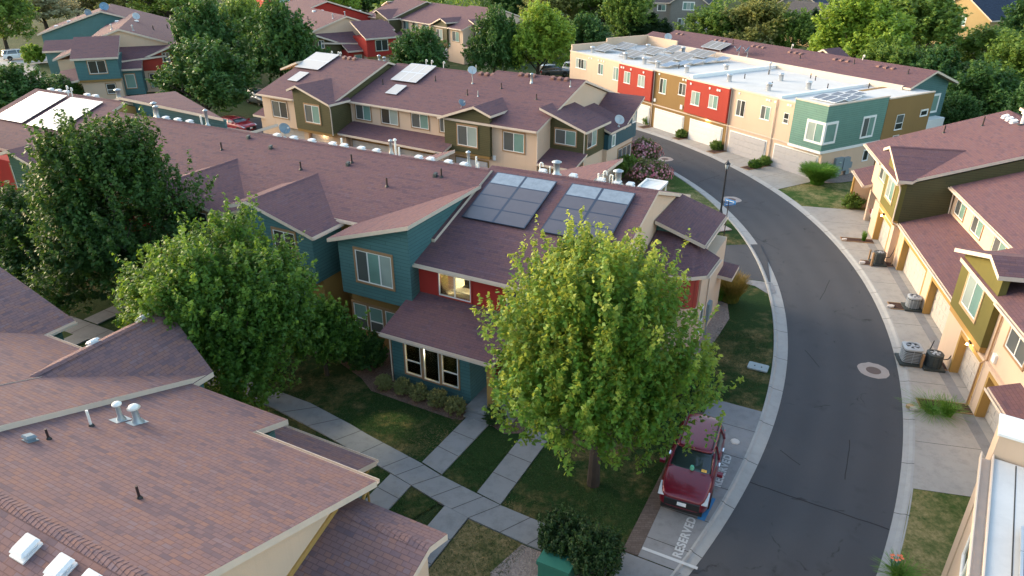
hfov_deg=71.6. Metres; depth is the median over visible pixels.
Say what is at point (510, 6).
background tree
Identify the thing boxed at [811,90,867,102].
solar array
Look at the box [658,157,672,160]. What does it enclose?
manhole
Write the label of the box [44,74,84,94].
background tree
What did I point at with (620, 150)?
window
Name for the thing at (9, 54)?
parked suv
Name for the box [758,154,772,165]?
planter shrub
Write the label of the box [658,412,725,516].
parked suv
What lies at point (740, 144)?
garage door
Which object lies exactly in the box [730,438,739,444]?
water meter lid
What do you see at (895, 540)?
kerb
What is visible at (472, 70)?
satellite dish
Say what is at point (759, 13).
background tree
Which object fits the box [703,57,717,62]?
solar array
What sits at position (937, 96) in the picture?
window
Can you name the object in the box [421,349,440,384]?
window
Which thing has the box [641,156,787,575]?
gutter kerb
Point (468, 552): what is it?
dry lawn
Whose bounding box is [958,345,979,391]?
garage door
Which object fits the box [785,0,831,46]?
tan house
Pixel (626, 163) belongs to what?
green bush
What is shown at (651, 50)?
solar rack
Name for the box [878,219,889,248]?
garage door
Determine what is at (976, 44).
background tree
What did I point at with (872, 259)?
wooden post
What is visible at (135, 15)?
satellite dish
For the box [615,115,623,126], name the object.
satellite dish
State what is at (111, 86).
window
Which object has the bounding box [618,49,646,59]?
solar rack
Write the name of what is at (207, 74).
background tree
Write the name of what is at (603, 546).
leafy bush
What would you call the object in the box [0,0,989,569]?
ground
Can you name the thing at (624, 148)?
window
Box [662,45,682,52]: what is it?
solar rack
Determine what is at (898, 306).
planter bed
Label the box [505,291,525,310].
window
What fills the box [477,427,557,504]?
front path
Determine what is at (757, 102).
flat roof townhouses
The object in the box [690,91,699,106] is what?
window
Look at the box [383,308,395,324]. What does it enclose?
window
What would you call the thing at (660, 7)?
window
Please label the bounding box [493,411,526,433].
mulch bed
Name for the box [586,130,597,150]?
window
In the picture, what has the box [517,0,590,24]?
background tree
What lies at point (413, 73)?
solar array
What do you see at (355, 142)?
garage door
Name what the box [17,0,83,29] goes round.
background tree
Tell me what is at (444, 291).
window
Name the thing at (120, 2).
background tree
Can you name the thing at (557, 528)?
leafy bush
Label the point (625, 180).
gravel bed
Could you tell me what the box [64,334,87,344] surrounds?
front path
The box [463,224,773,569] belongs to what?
lawn island
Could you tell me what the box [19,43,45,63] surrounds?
round bush
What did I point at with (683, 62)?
solar array
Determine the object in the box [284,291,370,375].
young tree
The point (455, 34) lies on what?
window
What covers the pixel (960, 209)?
window
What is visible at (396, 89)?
solar collector
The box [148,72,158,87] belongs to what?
window
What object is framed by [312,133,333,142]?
garage door
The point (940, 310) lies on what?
garage door
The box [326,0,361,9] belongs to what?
background tree
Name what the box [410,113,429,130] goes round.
window
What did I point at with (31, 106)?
solar array
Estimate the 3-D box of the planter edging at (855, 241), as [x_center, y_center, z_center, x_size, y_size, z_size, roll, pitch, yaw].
[25.003,-3.414,51.485,2.172,0.165,0.770,6,27,12]
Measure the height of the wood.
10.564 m
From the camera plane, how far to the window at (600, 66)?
87.86 m
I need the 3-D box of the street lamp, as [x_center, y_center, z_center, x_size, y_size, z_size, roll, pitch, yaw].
[16.451,-7.768,55.068,0.520,4.560,0.450,0,27,0]
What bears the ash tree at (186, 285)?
on the lawn at (340, 372)
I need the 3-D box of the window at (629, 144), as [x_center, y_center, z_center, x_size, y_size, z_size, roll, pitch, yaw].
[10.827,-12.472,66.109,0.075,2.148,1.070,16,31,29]
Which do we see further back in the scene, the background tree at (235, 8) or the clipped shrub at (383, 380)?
the background tree at (235, 8)
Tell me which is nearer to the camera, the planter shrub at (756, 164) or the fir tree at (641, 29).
the planter shrub at (756, 164)
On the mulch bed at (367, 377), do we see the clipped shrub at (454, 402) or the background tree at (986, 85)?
the clipped shrub at (454, 402)
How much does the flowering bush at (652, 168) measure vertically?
2.192 m
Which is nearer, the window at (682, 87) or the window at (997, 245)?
the window at (997, 245)
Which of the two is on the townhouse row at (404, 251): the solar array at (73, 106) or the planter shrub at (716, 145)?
the solar array at (73, 106)
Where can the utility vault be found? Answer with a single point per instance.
(758, 367)
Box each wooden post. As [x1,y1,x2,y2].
[870,252,874,266]
[919,354,924,367]
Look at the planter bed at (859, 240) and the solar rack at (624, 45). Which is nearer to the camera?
the planter bed at (859, 240)
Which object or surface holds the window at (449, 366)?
in the townhouse row at (404, 251)
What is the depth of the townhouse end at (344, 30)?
112.77 m
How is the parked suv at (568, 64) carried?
on the ground at (246, 110)
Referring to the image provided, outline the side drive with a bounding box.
[724,244,770,281]
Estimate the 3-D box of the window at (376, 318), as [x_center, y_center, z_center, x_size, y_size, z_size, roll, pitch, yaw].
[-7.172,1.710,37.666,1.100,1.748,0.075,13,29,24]
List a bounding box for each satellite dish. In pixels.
[84,9,91,14]
[99,2,108,9]
[132,13,139,18]
[279,123,289,137]
[459,99,464,106]
[468,66,476,83]
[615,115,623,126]
[665,33,671,38]
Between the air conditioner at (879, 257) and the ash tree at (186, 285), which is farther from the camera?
the air conditioner at (879, 257)
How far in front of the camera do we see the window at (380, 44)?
110.88 m
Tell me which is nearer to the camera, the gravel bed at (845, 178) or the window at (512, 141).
the window at (512, 141)
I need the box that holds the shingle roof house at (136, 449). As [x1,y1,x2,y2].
[0,267,447,575]
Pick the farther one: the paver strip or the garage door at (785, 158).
the garage door at (785, 158)
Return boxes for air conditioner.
[868,248,894,266]
[894,340,934,367]
[901,293,921,312]
[922,349,950,372]
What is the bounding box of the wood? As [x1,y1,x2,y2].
[41,0,845,15]
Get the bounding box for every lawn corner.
[778,181,865,210]
[895,489,970,575]
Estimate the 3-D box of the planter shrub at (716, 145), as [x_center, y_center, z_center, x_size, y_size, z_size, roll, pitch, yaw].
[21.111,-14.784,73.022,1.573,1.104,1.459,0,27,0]
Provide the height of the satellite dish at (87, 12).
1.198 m
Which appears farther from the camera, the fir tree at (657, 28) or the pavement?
the fir tree at (657, 28)
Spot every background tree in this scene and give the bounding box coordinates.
[0,0,39,48]
[0,62,62,108]
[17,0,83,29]
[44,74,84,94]
[57,0,107,15]
[78,0,163,11]
[125,0,201,18]
[145,32,261,113]
[166,0,243,63]
[217,0,261,73]
[225,0,330,83]
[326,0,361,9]
[357,0,393,12]
[387,24,450,68]
[460,3,523,72]
[478,0,527,15]
[504,0,577,74]
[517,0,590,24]
[563,0,618,24]
[569,11,611,43]
[595,0,664,36]
[672,2,748,38]
[713,0,799,43]
[744,0,800,23]
[766,7,816,48]
[806,0,917,60]
[856,34,924,65]
[859,0,971,57]
[903,43,969,95]
[921,1,966,47]
[940,91,986,124]
[943,59,1023,116]
[947,22,1021,63]
[963,52,1017,82]
[970,25,1023,87]
[998,0,1023,37]
[1001,81,1023,114]
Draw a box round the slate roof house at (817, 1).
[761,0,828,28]
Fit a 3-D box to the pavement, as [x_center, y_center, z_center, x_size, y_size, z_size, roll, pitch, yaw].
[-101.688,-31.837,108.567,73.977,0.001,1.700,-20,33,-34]
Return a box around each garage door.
[280,128,304,138]
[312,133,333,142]
[352,138,388,151]
[400,147,433,156]
[455,155,488,167]
[637,104,650,124]
[653,108,684,134]
[688,118,722,148]
[727,130,766,159]
[771,143,818,177]
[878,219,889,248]
[903,247,925,294]
[930,289,949,333]
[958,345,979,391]
[985,402,998,433]
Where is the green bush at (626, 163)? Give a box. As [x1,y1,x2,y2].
[616,154,639,178]
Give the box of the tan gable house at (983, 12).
[932,0,1016,43]
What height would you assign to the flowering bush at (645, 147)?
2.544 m
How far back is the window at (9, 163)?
49.10 m
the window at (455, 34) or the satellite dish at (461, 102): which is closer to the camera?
the satellite dish at (461, 102)
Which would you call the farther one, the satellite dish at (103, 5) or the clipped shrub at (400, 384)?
the satellite dish at (103, 5)
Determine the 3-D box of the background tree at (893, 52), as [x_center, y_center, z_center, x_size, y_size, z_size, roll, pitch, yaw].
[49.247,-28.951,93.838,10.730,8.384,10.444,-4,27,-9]
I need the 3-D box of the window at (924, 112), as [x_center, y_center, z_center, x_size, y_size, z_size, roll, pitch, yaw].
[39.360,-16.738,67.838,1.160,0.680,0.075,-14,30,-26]
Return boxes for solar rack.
[595,43,616,52]
[615,42,636,49]
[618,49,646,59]
[640,46,666,56]
[647,54,675,63]
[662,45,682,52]
[669,51,695,60]
[688,49,715,58]
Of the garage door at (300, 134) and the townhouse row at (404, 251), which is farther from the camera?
the garage door at (300, 134)
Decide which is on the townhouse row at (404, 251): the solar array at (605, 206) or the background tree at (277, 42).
the solar array at (605, 206)
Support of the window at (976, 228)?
in the townhouse row at (945, 202)
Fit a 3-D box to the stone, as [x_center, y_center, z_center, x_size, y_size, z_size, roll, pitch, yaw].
[18.766,5.605,33.088,0.400,0.140,0.309,0,27,0]
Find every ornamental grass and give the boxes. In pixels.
[718,287,727,300]
[720,270,752,303]
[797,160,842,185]
[861,230,867,240]
[870,546,929,575]
[897,387,973,426]
[931,392,969,417]
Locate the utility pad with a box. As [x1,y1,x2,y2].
[719,225,731,231]
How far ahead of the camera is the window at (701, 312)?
37.81 m
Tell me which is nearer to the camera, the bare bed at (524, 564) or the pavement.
the bare bed at (524, 564)
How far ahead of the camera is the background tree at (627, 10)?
137.25 m
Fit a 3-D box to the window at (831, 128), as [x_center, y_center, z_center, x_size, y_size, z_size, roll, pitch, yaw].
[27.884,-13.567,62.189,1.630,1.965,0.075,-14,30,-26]
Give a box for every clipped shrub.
[373,373,392,390]
[391,376,412,394]
[408,381,428,400]
[426,387,448,407]
[444,395,465,416]
[481,403,505,425]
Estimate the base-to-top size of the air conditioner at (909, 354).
1.303 m
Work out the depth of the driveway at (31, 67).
117.86 m
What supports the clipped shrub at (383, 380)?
on the mulch bed at (367, 377)
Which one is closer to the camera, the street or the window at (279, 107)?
the window at (279, 107)
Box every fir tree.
[614,17,650,36]
[643,12,665,34]
[661,17,673,32]
[798,7,825,50]
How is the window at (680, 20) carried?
in the grey house at (674, 10)
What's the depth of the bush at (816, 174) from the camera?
62.29 m
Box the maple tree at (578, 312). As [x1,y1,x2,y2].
[470,206,743,487]
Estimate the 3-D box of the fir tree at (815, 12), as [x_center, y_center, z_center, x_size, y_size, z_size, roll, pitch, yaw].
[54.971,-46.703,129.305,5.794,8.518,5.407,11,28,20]
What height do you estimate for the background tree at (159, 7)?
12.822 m
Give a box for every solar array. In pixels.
[0,91,66,122]
[27,97,102,129]
[295,52,338,69]
[391,63,435,82]
[462,172,556,228]
[540,183,635,241]
[659,61,678,67]
[676,60,691,65]
[689,59,705,64]
[701,41,730,50]
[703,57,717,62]
[715,56,729,61]
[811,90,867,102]
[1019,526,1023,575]
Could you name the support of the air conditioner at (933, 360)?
on the planter bed
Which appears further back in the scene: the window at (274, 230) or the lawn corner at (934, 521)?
the window at (274, 230)
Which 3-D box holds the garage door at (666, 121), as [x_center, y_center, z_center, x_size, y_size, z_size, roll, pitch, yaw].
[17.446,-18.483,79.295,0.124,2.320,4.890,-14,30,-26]
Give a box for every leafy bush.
[537,501,593,558]
[562,519,626,575]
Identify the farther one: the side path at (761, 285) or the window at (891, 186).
the window at (891, 186)
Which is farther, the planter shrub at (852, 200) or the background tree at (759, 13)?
the background tree at (759, 13)
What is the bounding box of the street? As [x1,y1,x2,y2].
[0,57,47,64]
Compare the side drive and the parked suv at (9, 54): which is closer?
the side drive
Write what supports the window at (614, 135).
in the townhouse row at (525, 121)
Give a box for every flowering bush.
[627,158,673,182]
[631,136,663,160]
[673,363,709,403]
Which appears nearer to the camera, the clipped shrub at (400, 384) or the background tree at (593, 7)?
the clipped shrub at (400, 384)
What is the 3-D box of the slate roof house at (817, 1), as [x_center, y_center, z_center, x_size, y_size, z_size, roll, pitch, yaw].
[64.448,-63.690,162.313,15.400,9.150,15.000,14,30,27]
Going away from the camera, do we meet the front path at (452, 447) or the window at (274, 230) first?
the front path at (452, 447)
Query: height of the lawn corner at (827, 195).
0.001 m
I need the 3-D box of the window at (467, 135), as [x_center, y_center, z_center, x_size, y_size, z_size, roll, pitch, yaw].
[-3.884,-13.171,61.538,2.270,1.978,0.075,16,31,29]
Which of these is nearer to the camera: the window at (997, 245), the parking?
the window at (997, 245)
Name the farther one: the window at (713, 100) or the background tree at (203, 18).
the background tree at (203, 18)
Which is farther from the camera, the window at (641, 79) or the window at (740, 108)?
the window at (641, 79)
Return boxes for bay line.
[642,547,697,568]
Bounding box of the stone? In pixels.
[910,406,918,410]
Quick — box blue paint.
[697,498,714,520]
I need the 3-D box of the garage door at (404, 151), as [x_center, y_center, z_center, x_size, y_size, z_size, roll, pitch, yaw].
[-8.547,-11.433,65.098,4.840,2.370,0.124,16,31,29]
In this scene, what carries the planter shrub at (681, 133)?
on the planter bed
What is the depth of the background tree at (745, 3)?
161.24 m
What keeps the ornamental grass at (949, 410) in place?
on the driveway at (946, 459)
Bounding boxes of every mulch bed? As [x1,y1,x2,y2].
[281,321,467,419]
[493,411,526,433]
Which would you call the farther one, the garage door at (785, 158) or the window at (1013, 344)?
the garage door at (785, 158)
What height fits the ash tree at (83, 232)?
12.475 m
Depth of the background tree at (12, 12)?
134.08 m
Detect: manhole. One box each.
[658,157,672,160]
[723,196,741,202]
[857,362,889,378]
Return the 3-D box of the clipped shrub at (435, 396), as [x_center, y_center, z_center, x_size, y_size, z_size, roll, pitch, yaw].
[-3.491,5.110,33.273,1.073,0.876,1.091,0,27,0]
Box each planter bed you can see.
[709,150,724,152]
[841,237,873,242]
[862,260,892,265]
[889,302,902,308]
[918,399,972,413]
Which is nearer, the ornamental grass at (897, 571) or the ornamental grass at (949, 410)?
the ornamental grass at (897, 571)
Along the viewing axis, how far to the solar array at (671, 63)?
80.85 m
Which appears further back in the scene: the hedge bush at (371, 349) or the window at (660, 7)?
the window at (660, 7)
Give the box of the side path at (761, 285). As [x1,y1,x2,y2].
[746,279,775,293]
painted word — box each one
[672,517,694,557]
[715,455,730,486]
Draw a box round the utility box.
[536,544,576,575]
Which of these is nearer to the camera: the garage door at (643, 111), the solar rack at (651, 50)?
the garage door at (643, 111)
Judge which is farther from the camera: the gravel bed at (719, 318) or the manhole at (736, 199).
the manhole at (736, 199)
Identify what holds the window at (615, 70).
in the flat roof townhouses at (757, 102)
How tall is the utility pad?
0.060 m
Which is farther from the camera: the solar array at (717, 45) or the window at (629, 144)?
the solar array at (717, 45)
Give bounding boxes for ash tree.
[0,102,218,315]
[0,180,47,289]
[107,191,324,410]
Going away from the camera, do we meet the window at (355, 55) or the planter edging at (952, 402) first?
the planter edging at (952, 402)
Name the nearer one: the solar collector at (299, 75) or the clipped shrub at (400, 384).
the clipped shrub at (400, 384)
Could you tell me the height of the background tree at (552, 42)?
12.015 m
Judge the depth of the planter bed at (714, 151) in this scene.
72.41 m
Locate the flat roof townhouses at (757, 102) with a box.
[570,30,958,177]
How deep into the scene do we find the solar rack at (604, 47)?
91.64 m
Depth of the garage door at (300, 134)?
72.35 m
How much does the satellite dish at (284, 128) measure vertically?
1.093 m
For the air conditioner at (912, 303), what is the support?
on the planter bed at (898, 306)
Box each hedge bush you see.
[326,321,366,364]
[344,329,388,371]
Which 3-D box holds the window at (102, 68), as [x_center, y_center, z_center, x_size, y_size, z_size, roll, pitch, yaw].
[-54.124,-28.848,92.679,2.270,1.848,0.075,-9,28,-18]
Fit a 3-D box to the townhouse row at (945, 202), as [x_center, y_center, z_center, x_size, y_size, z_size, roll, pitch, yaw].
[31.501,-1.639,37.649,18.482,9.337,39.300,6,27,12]
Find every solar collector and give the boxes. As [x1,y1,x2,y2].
[288,71,308,80]
[385,84,405,94]
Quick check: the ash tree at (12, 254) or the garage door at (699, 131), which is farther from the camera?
the garage door at (699, 131)
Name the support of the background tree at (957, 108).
on the ground at (246, 110)
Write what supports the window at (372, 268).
in the townhouse row at (404, 251)
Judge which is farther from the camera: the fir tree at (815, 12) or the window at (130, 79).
the fir tree at (815, 12)
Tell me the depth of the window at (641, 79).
81.22 m
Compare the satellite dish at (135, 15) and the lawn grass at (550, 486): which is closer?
the lawn grass at (550, 486)
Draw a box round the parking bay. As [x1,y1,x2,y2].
[638,400,761,569]
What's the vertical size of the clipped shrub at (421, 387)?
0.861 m
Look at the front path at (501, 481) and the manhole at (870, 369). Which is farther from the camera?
the manhole at (870, 369)
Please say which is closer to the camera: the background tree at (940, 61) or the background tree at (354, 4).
the background tree at (940, 61)
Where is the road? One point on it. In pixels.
(818, 497)
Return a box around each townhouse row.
[0,85,738,425]
[253,51,644,181]
[368,0,526,64]
[849,107,1023,433]
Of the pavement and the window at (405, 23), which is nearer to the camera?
the pavement
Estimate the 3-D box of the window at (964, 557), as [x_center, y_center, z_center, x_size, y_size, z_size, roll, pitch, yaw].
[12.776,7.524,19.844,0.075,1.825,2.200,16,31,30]
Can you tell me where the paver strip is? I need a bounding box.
[624,410,703,555]
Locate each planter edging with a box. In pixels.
[840,237,873,243]
[915,397,973,414]
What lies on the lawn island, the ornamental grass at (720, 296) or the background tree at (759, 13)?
the ornamental grass at (720, 296)
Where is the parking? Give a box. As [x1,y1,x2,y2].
[245,117,262,132]
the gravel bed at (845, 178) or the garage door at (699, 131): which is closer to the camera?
the gravel bed at (845, 178)
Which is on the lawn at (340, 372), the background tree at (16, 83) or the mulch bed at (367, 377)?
the mulch bed at (367, 377)
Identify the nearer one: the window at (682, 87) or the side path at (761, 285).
the side path at (761, 285)
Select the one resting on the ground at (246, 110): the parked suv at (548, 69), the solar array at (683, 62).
the parked suv at (548, 69)
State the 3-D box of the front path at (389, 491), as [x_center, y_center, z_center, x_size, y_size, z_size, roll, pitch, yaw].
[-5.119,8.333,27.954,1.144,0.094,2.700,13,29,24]
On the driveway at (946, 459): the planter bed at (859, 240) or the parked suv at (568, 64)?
the planter bed at (859, 240)
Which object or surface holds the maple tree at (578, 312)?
on the lawn island
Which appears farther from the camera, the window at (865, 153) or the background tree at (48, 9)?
the background tree at (48, 9)
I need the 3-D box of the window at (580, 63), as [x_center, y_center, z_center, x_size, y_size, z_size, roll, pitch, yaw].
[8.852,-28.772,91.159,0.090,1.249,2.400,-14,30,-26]
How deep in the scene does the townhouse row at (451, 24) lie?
128.13 m
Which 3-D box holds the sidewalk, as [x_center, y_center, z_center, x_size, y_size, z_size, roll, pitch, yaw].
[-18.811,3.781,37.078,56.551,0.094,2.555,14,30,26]
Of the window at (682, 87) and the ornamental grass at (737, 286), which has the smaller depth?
the ornamental grass at (737, 286)
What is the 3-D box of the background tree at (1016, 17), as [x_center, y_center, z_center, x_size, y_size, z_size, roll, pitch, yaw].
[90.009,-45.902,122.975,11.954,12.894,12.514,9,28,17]
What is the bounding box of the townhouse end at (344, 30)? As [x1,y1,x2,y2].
[285,0,398,61]
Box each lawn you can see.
[27,266,524,518]
[429,519,523,575]
[639,158,731,223]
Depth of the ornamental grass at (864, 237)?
51.18 m
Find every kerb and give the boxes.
[636,127,914,575]
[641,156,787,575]
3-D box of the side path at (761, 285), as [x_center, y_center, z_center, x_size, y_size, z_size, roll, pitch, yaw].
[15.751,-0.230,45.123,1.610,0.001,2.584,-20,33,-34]
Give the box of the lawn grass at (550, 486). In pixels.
[258,327,767,575]
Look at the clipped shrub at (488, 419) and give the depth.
31.87 m
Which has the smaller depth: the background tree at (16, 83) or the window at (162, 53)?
the background tree at (16, 83)
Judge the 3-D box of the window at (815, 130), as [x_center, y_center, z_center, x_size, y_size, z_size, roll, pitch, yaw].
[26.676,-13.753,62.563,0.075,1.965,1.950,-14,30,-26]
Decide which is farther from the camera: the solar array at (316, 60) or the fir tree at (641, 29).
the fir tree at (641, 29)
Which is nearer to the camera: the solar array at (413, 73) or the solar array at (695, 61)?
the solar array at (413, 73)
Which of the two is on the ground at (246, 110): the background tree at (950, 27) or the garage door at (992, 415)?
the background tree at (950, 27)
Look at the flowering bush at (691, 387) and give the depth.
32.68 m
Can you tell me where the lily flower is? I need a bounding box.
[890,554,903,567]
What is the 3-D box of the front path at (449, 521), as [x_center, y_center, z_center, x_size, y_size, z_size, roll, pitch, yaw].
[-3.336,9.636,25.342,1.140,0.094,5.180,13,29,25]
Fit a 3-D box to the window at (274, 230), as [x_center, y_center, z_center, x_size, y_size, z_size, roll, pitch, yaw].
[-12.075,-2.263,37.845,1.720,1.898,0.075,13,29,24]
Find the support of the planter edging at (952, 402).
on the driveway at (946, 459)
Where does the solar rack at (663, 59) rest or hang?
on the flat roof townhouses at (757, 102)
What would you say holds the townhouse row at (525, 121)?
on the lawn at (340, 372)
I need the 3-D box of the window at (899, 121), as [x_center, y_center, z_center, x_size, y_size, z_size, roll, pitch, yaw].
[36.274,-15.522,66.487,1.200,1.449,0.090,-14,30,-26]
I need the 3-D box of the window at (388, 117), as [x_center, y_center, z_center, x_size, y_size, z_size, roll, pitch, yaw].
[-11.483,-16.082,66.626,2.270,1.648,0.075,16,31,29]
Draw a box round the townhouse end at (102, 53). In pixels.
[37,4,177,99]
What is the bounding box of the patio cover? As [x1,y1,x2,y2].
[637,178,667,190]
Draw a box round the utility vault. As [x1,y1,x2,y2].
[747,361,768,372]
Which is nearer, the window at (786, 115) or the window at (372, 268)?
the window at (372, 268)
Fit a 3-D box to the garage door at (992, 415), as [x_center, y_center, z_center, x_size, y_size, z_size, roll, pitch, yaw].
[21.224,6.058,30.062,0.114,2.270,4.750,6,27,12]
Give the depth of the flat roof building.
19.66 m
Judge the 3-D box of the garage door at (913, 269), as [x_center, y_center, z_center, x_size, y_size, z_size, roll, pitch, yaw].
[25.264,-0.991,44.225,0.074,2.248,4.880,6,27,12]
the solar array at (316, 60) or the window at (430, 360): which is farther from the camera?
the solar array at (316, 60)
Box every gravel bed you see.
[610,174,644,185]
[691,301,728,362]
[824,173,853,182]
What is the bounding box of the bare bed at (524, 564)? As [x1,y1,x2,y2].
[490,545,596,575]
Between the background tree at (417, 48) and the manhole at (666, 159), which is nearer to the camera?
the manhole at (666, 159)
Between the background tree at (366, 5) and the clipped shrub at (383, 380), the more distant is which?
the background tree at (366, 5)
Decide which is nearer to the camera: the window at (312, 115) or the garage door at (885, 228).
the garage door at (885, 228)
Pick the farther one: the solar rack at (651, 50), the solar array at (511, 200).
the solar rack at (651, 50)
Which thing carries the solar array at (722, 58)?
on the flat roof townhouses at (757, 102)
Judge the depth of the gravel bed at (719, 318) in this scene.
40.60 m
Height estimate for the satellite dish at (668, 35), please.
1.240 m
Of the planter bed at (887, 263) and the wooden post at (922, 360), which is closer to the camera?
the wooden post at (922, 360)
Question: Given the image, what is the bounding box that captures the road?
[632,130,902,575]
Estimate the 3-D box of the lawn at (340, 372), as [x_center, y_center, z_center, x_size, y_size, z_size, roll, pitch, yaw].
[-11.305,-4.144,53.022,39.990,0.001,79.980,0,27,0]
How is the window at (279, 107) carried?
in the townhouse row at (525, 121)
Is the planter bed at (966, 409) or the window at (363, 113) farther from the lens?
the window at (363, 113)
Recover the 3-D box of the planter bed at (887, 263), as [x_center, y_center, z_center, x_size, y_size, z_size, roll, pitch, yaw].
[24.610,-1.660,47.816,1.909,0.001,0.650,6,27,12]
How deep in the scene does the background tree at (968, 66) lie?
100.48 m
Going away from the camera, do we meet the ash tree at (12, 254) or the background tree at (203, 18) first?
the ash tree at (12, 254)
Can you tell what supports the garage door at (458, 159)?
in the townhouse row at (525, 121)
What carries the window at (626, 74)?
in the flat roof townhouses at (757, 102)
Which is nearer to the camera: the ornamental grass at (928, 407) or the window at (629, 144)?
the ornamental grass at (928, 407)
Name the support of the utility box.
on the bare bed at (524, 564)
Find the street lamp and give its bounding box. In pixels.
[719,160,730,212]
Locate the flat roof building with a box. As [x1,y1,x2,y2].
[941,413,1023,575]
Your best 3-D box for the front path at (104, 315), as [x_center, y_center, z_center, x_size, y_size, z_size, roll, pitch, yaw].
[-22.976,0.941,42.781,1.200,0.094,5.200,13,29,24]
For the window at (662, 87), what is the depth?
78.78 m
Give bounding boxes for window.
[9,163,17,187]
[86,60,108,74]
[105,82,116,94]
[123,73,137,88]
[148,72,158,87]
[161,52,170,61]
[185,207,211,241]
[270,99,288,119]
[270,226,298,259]
[303,103,321,125]
[318,39,324,48]
[351,299,369,331]
[352,246,395,291]
[354,54,362,58]
[354,104,371,121]
[367,303,384,333]
[375,39,388,51]
[380,108,399,126]
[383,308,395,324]
[403,21,408,29]
[403,343,422,378]
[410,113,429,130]
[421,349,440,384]
[436,28,442,39]
[437,273,472,303]
[438,118,444,133]
[440,354,460,390]
[452,30,459,42]
[456,123,477,148]
[502,129,524,154]
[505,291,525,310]
[554,127,576,147]
[575,58,585,69]
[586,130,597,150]
[598,63,603,75]
[611,133,615,146]
[612,67,618,80]
[616,146,622,167]
[622,144,626,155]
[623,71,630,83]
[626,141,631,155]
[637,74,644,87]
[657,4,665,10]
[658,78,666,94]
[677,18,684,26]
[678,83,685,96]
[682,2,694,10]
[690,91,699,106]
[698,306,703,332]
[707,94,717,109]
[735,99,745,117]
[759,105,770,120]
[782,112,788,124]
[803,119,825,145]
[822,121,838,144]
[859,114,876,138]
[861,149,868,161]
[878,167,886,185]
[884,177,895,205]
[893,114,904,130]
[919,109,928,116]
[930,93,940,112]
[953,198,966,222]
[959,273,984,323]
[959,532,970,575]
[969,215,984,240]
[990,236,1006,250]
[1003,326,1023,371]
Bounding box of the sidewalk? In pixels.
[65,316,679,575]
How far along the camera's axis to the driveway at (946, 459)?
34.02 m
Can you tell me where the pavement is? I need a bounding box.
[3,61,47,65]
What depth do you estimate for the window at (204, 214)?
40.22 m
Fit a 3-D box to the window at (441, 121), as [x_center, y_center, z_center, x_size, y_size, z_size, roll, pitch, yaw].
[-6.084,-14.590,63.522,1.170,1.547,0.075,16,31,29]
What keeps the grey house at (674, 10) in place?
on the ground at (246, 110)
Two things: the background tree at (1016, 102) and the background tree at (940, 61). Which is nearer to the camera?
the background tree at (1016, 102)
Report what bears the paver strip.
on the lawn island
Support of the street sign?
on the lawn island
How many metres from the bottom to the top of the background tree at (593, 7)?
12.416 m
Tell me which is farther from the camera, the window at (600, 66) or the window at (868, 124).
the window at (600, 66)
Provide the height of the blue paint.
0.001 m
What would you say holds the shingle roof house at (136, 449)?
on the lawn at (340, 372)
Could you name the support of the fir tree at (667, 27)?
on the ground at (246, 110)
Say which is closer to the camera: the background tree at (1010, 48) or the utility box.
the utility box
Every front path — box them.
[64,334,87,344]
[84,301,125,324]
[366,474,410,509]
[422,417,487,473]
[428,506,467,568]
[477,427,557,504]
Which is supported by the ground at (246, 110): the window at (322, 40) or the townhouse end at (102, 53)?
the townhouse end at (102, 53)
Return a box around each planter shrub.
[675,128,687,137]
[709,139,723,149]
[747,158,762,168]
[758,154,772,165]
[840,192,866,208]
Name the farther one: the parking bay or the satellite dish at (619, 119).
the satellite dish at (619, 119)
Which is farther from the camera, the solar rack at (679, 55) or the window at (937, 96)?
the solar rack at (679, 55)
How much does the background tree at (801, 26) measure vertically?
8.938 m
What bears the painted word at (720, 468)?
on the parking bay
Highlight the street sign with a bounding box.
[723,198,735,235]
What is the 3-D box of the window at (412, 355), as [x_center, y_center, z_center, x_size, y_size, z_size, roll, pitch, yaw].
[-4.754,3.399,34.141,1.070,1.999,0.075,13,29,24]
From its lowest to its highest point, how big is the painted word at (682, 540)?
0.001 m
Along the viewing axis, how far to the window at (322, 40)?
110.53 m
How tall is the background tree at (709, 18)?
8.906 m
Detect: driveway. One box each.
[8,64,40,76]
[636,122,809,188]
[802,206,993,496]
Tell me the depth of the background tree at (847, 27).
97.68 m
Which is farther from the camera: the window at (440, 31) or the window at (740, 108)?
the window at (440, 31)
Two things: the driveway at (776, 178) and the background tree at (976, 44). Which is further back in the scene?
the background tree at (976, 44)
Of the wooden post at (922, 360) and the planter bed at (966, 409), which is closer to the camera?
the planter bed at (966, 409)
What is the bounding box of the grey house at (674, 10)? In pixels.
[653,0,712,31]
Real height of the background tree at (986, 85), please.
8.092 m
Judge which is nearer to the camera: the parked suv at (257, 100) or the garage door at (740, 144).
the garage door at (740, 144)
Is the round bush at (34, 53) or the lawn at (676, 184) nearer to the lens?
the lawn at (676, 184)
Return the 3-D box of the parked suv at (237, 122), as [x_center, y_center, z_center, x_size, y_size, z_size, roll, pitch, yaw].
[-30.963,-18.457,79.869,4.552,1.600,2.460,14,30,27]
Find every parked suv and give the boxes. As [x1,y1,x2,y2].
[1,48,21,60]
[220,114,256,130]
[245,87,262,105]
[540,63,569,76]
[562,60,569,69]
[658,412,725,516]
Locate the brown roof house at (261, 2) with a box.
[255,0,290,7]

